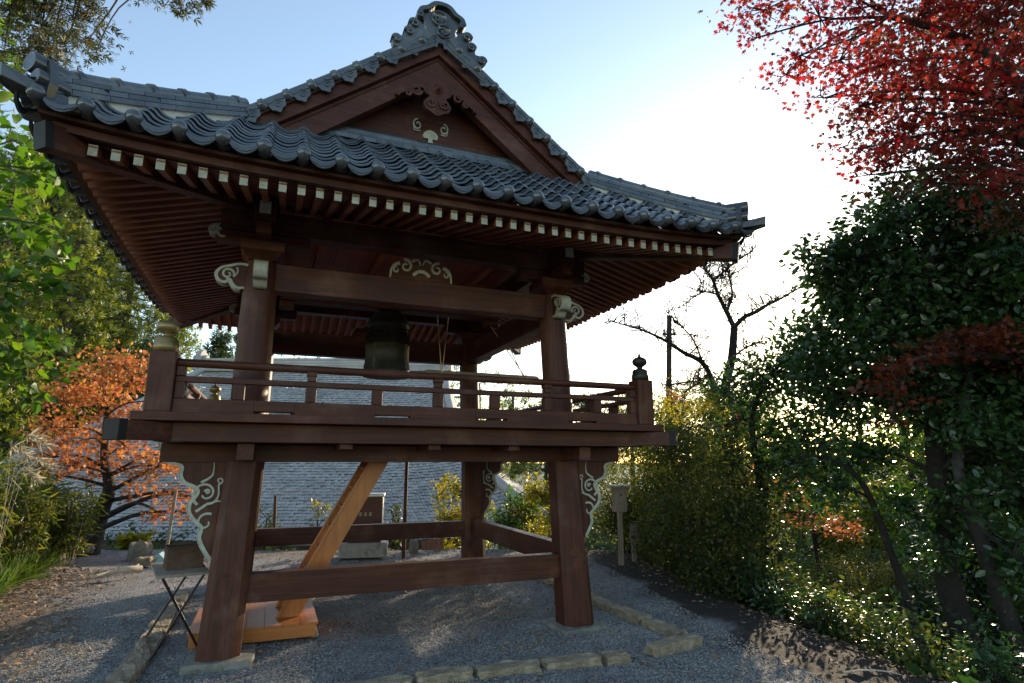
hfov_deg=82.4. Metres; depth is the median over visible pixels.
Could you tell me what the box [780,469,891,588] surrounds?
woodland tree
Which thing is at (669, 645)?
edging stone
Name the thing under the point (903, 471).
woodland tree
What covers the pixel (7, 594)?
grass tuft
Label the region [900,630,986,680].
leafy plant
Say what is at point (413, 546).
stone block
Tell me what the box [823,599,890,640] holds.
verge bush
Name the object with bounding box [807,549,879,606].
mounded shrub
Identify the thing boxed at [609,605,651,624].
edging stone
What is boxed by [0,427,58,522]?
pampas plume
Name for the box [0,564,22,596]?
grass tuft
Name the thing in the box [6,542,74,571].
grass tuft
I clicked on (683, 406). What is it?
distant tree
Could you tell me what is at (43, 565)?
grass tuft
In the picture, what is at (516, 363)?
rope
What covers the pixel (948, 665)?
verge bush
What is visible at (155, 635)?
edging stone
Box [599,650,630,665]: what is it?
edging stone
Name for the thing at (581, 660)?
edging stone
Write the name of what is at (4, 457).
bamboo grass
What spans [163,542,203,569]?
wooden box
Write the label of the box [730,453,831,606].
woodland tree
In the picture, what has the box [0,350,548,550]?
temple hall
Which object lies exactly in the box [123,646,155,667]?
edging stone
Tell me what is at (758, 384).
camellia tree
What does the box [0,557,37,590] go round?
grass tuft
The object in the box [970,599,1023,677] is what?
evergreen bush
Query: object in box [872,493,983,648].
evergreen bush
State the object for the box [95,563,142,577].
fallen branch
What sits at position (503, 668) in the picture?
edging stone
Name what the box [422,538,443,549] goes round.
scrap tiles
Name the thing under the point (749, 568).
leafy plant
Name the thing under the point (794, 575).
leafy plant
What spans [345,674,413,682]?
edging stone
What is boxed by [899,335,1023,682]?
evergreen tree
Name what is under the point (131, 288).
cedar tree
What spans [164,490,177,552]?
wooden stake
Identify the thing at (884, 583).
mounded shrub
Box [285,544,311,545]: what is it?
stone slab
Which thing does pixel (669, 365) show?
utility pole
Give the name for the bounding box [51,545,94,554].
flat rock
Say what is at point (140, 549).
boulder
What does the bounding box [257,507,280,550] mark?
terrace bush
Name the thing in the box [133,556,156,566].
loose stone
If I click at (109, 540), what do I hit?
bank plant
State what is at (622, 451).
distant tree
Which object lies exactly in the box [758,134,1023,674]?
evergreen tree
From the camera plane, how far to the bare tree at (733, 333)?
12.43 m
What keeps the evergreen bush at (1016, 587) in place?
on the ground at (812, 659)
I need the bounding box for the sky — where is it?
[0,0,1023,462]
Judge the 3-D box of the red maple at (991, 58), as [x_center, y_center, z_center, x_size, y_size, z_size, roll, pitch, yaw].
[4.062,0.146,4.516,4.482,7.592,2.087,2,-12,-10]
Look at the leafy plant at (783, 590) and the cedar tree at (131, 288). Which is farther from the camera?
the cedar tree at (131, 288)
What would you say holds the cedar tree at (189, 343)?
on the ground at (812, 659)
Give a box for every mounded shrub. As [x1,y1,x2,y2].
[789,560,859,603]
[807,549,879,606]
[825,539,899,607]
[833,556,915,616]
[872,560,936,621]
[880,543,936,607]
[911,568,985,613]
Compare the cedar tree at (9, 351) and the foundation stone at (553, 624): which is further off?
the cedar tree at (9, 351)
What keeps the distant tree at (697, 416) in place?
on the ground at (812, 659)
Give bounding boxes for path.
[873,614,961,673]
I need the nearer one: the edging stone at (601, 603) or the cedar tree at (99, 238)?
the edging stone at (601, 603)
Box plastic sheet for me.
[153,551,163,562]
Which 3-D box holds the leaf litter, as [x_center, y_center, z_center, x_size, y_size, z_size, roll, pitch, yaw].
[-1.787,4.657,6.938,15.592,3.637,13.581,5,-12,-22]
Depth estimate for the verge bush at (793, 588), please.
7.54 m
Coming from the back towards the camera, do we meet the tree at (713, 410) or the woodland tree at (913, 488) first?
the woodland tree at (913, 488)
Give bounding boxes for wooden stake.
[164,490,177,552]
[271,496,276,550]
[401,462,408,558]
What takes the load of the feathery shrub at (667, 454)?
on the ground at (812, 659)
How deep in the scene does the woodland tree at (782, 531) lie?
21.61 m
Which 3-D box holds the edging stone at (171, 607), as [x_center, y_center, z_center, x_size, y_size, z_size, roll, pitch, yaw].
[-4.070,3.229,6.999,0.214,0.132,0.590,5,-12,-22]
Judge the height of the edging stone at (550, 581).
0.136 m
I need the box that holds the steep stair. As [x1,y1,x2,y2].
[275,462,387,618]
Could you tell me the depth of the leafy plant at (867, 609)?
7.93 m
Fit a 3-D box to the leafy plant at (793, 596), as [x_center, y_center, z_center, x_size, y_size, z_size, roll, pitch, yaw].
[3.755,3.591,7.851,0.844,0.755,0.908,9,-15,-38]
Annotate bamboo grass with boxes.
[0,446,51,542]
[0,447,29,568]
[0,469,64,566]
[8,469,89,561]
[39,481,111,565]
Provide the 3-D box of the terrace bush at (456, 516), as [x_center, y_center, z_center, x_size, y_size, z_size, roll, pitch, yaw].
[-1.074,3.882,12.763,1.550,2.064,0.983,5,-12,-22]
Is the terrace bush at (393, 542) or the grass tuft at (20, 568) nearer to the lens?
the grass tuft at (20, 568)
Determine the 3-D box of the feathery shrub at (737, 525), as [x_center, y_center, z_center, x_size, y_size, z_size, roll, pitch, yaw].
[3.307,2.999,8.599,2.619,3.017,2.181,5,-12,-22]
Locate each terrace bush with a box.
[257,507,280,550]
[267,546,293,550]
[307,499,332,525]
[386,503,402,550]
[428,472,495,549]
[430,492,457,546]
[484,484,547,549]
[502,502,541,548]
[521,471,593,536]
[527,519,551,537]
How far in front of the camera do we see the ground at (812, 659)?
6.25 m
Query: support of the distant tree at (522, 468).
on the ground at (812, 659)
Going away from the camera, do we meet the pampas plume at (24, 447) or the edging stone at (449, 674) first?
the edging stone at (449, 674)
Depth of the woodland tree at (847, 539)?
15.67 m
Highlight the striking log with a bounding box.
[424,370,538,378]
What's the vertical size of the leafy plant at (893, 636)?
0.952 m
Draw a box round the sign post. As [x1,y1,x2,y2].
[605,484,631,565]
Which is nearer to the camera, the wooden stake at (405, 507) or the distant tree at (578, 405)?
the wooden stake at (405, 507)
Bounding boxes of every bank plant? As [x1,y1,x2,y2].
[101,519,147,549]
[114,528,157,549]
[152,525,196,548]
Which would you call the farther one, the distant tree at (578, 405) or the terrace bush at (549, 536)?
the distant tree at (578, 405)
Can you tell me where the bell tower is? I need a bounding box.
[0,1,765,662]
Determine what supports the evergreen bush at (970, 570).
on the ground at (812, 659)
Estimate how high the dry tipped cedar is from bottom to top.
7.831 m
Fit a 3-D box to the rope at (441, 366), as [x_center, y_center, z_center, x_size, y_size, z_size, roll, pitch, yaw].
[-1.007,0.203,8.436,0.127,1.191,0.162,-4,-12,18]
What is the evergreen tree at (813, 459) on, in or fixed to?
on the ground at (812, 659)
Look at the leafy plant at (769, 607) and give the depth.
7.30 m
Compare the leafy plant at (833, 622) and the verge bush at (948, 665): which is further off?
the leafy plant at (833, 622)
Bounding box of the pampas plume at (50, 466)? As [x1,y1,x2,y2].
[0,454,58,545]
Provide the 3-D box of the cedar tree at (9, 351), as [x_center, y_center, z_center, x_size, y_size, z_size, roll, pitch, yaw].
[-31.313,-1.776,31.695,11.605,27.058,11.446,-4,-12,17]
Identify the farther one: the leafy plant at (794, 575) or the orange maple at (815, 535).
the orange maple at (815, 535)
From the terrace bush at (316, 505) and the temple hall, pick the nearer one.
the terrace bush at (316, 505)
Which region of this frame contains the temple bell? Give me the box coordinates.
[363,307,409,379]
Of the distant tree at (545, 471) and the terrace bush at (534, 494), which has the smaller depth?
the terrace bush at (534, 494)
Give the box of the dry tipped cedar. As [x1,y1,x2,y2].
[0,0,217,73]
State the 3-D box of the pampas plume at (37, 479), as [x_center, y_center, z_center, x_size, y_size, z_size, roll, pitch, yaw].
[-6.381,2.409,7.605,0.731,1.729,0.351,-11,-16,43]
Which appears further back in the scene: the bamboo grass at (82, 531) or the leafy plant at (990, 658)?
the bamboo grass at (82, 531)
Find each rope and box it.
[437,315,448,384]
[491,324,528,399]
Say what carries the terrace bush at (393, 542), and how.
on the ground at (812, 659)
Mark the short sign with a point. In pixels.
(636, 534)
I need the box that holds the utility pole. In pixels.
[662,316,674,462]
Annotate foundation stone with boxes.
[179,644,256,676]
[543,618,607,635]
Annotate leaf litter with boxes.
[0,547,951,682]
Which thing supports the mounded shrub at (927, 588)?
on the ground at (812, 659)
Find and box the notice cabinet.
[338,493,387,558]
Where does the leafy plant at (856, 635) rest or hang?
on the ground at (812, 659)
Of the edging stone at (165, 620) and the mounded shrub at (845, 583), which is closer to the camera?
the edging stone at (165, 620)
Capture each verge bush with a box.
[775,586,856,634]
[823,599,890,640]
[942,639,1018,682]
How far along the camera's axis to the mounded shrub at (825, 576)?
11.05 m
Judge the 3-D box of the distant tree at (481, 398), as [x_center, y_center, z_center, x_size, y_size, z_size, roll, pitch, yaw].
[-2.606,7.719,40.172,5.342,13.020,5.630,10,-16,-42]
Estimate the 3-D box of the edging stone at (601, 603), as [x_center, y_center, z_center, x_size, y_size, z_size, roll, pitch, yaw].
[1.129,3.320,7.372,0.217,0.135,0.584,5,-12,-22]
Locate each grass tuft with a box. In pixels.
[0,544,65,578]
[0,548,50,585]
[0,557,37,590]
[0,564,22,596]
[0,579,21,608]
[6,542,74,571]
[46,546,88,558]
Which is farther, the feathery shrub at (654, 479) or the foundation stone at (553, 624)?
the feathery shrub at (654, 479)
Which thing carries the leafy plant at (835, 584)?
on the ground at (812, 659)
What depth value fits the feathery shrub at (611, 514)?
12.25 m
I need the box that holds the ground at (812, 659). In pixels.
[0,463,1021,682]
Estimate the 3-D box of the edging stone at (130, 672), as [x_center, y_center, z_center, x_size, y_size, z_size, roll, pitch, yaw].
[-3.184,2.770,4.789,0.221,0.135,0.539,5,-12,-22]
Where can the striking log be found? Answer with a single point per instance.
(475, 373)
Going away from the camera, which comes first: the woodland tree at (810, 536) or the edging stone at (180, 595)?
the edging stone at (180, 595)
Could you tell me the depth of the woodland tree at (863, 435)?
23.65 m
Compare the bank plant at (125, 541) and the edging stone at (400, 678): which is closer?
the edging stone at (400, 678)
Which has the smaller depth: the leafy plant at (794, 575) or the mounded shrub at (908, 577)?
the leafy plant at (794, 575)
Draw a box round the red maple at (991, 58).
[697,0,1023,214]
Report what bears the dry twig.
on the ground at (812, 659)
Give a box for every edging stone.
[103,662,143,682]
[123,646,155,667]
[134,628,167,648]
[148,611,175,628]
[161,601,183,614]
[169,590,189,602]
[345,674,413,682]
[414,665,473,682]
[473,659,542,679]
[538,578,553,586]
[540,652,602,670]
[591,595,619,611]
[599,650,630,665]
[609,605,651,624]
[642,618,687,636]
[643,633,702,657]
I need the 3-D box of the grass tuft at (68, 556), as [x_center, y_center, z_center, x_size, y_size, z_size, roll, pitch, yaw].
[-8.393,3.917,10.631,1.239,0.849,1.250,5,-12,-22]
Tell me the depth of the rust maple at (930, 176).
5.56 m
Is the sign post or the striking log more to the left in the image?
the striking log
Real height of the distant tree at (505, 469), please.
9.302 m
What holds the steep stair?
on the stair plinth
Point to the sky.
(641, 92)
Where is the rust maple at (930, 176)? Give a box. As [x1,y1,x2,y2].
[804,0,1023,237]
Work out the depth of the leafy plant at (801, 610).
7.16 m
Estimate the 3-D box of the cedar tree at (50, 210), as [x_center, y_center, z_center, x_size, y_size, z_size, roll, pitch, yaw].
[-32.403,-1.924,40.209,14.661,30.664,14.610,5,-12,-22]
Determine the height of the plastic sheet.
0.160 m
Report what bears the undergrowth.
on the ground at (812, 659)
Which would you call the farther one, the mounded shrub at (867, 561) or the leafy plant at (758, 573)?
the mounded shrub at (867, 561)
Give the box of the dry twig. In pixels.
[842,669,901,674]
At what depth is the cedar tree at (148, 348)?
24.38 m
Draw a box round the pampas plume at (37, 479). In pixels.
[0,461,46,543]
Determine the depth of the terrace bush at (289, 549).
13.01 m
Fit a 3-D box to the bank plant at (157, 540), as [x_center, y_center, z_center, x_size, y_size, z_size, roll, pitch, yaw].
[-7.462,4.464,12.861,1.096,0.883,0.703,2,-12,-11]
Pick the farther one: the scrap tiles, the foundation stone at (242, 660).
the scrap tiles
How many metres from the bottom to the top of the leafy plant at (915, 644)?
0.838 m
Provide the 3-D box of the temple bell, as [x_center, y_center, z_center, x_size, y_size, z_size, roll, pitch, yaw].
[-1.735,-0.049,8.186,0.660,1.103,0.660,5,-12,-22]
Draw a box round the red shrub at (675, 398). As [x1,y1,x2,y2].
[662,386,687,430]
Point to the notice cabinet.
(371, 511)
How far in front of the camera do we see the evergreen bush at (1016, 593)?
6.63 m
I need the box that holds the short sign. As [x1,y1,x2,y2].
[630,523,638,561]
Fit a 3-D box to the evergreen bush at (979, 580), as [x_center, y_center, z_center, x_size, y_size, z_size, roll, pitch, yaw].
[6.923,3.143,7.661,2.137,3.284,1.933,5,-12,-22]
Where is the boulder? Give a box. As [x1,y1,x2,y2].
[126,540,152,561]
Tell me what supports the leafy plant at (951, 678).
on the ground at (812, 659)
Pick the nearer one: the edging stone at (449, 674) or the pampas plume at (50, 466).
the edging stone at (449, 674)
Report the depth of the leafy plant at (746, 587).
8.21 m
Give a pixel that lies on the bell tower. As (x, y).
(420, 169)
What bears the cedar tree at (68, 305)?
on the ground at (812, 659)
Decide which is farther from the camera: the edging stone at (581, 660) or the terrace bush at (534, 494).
the terrace bush at (534, 494)
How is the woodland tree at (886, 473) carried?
on the ground at (812, 659)
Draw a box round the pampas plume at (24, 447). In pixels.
[0,441,36,537]
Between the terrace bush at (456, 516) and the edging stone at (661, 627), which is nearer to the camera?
the edging stone at (661, 627)
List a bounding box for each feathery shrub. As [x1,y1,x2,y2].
[587,446,685,556]
[605,374,744,563]
[618,404,757,576]
[620,403,788,593]
[654,442,817,611]
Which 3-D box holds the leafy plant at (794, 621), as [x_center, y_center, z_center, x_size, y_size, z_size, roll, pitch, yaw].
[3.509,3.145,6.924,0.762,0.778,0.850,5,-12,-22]
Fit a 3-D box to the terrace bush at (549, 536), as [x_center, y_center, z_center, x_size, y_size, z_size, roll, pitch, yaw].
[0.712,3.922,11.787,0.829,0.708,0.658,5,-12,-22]
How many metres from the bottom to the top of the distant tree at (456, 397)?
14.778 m
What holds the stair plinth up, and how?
on the ground at (812, 659)
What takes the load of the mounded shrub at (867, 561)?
on the ground at (812, 659)
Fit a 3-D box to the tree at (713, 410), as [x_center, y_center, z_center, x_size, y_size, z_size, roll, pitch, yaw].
[4.123,2.624,10.241,1.800,4.480,1.432,9,-15,-38]
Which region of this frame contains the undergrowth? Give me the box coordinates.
[586,508,1023,682]
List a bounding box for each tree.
[0,0,84,414]
[0,109,33,451]
[0,124,68,506]
[0,136,92,443]
[0,190,128,500]
[2,220,151,497]
[33,249,179,501]
[79,307,206,507]
[86,334,184,504]
[162,326,272,500]
[426,365,459,492]
[437,363,506,471]
[481,399,517,512]
[493,384,545,490]
[522,388,549,503]
[571,388,622,476]
[600,203,811,535]
[606,395,658,482]
[631,379,702,470]
[678,363,788,612]
[678,387,748,474]
[688,302,885,618]
[691,392,812,548]
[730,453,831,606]
[738,381,788,467]
[747,433,859,542]
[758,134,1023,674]
[762,418,926,653]
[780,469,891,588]
[806,476,924,600]
[822,426,914,538]
[844,364,979,589]
[853,410,951,500]
[868,418,1016,589]
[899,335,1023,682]
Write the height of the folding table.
0.710 m
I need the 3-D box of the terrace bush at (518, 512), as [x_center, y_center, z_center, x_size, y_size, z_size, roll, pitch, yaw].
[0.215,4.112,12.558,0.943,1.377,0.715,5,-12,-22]
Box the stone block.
[409,540,418,553]
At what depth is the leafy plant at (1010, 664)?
5.77 m
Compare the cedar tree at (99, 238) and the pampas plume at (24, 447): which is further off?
the cedar tree at (99, 238)
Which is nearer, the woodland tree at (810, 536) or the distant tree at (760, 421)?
the woodland tree at (810, 536)
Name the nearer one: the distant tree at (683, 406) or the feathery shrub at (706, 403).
the feathery shrub at (706, 403)
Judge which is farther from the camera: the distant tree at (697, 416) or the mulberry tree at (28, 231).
the distant tree at (697, 416)
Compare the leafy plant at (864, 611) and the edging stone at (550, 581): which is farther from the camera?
the edging stone at (550, 581)
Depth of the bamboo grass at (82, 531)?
9.92 m
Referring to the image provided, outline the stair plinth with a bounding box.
[187,599,317,648]
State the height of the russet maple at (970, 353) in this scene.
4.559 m
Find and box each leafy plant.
[721,552,783,609]
[722,549,779,609]
[724,548,780,605]
[734,574,812,623]
[746,554,789,613]
[755,563,802,621]
[771,572,844,634]
[774,591,843,633]
[775,562,810,615]
[776,577,853,639]
[777,583,811,618]
[788,570,849,633]
[796,566,865,635]
[807,582,882,643]
[814,573,893,654]
[815,597,889,631]
[827,617,923,665]
[838,619,912,655]
[842,592,893,630]
[845,574,932,663]
[860,598,977,680]
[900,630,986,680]
[928,607,1023,682]
[935,620,1023,682]
[981,641,1016,675]
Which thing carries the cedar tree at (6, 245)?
on the ground at (812, 659)
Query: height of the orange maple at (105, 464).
4.168 m
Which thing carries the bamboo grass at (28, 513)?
on the ground at (812, 659)
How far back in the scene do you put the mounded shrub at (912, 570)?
12.20 m
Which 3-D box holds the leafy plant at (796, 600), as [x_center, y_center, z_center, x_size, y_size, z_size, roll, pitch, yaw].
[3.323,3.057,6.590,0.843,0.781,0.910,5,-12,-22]
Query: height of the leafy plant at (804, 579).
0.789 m
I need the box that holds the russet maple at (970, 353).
[841,315,1023,430]
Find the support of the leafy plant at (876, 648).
on the ground at (812, 659)
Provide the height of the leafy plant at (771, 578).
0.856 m
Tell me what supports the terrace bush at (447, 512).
on the ground at (812, 659)
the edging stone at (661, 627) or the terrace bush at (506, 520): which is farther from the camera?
the terrace bush at (506, 520)
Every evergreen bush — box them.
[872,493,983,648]
[901,506,1019,668]
[959,493,1023,667]
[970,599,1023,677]
[987,482,1023,673]
[997,565,1023,627]
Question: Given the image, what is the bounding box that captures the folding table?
[144,562,208,660]
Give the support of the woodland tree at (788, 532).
on the ground at (812, 659)
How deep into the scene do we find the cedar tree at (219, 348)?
37.18 m
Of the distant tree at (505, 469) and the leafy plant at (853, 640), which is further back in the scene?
the distant tree at (505, 469)
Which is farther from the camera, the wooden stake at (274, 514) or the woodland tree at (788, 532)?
the woodland tree at (788, 532)
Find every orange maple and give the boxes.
[11,339,193,555]
[727,466,872,587]

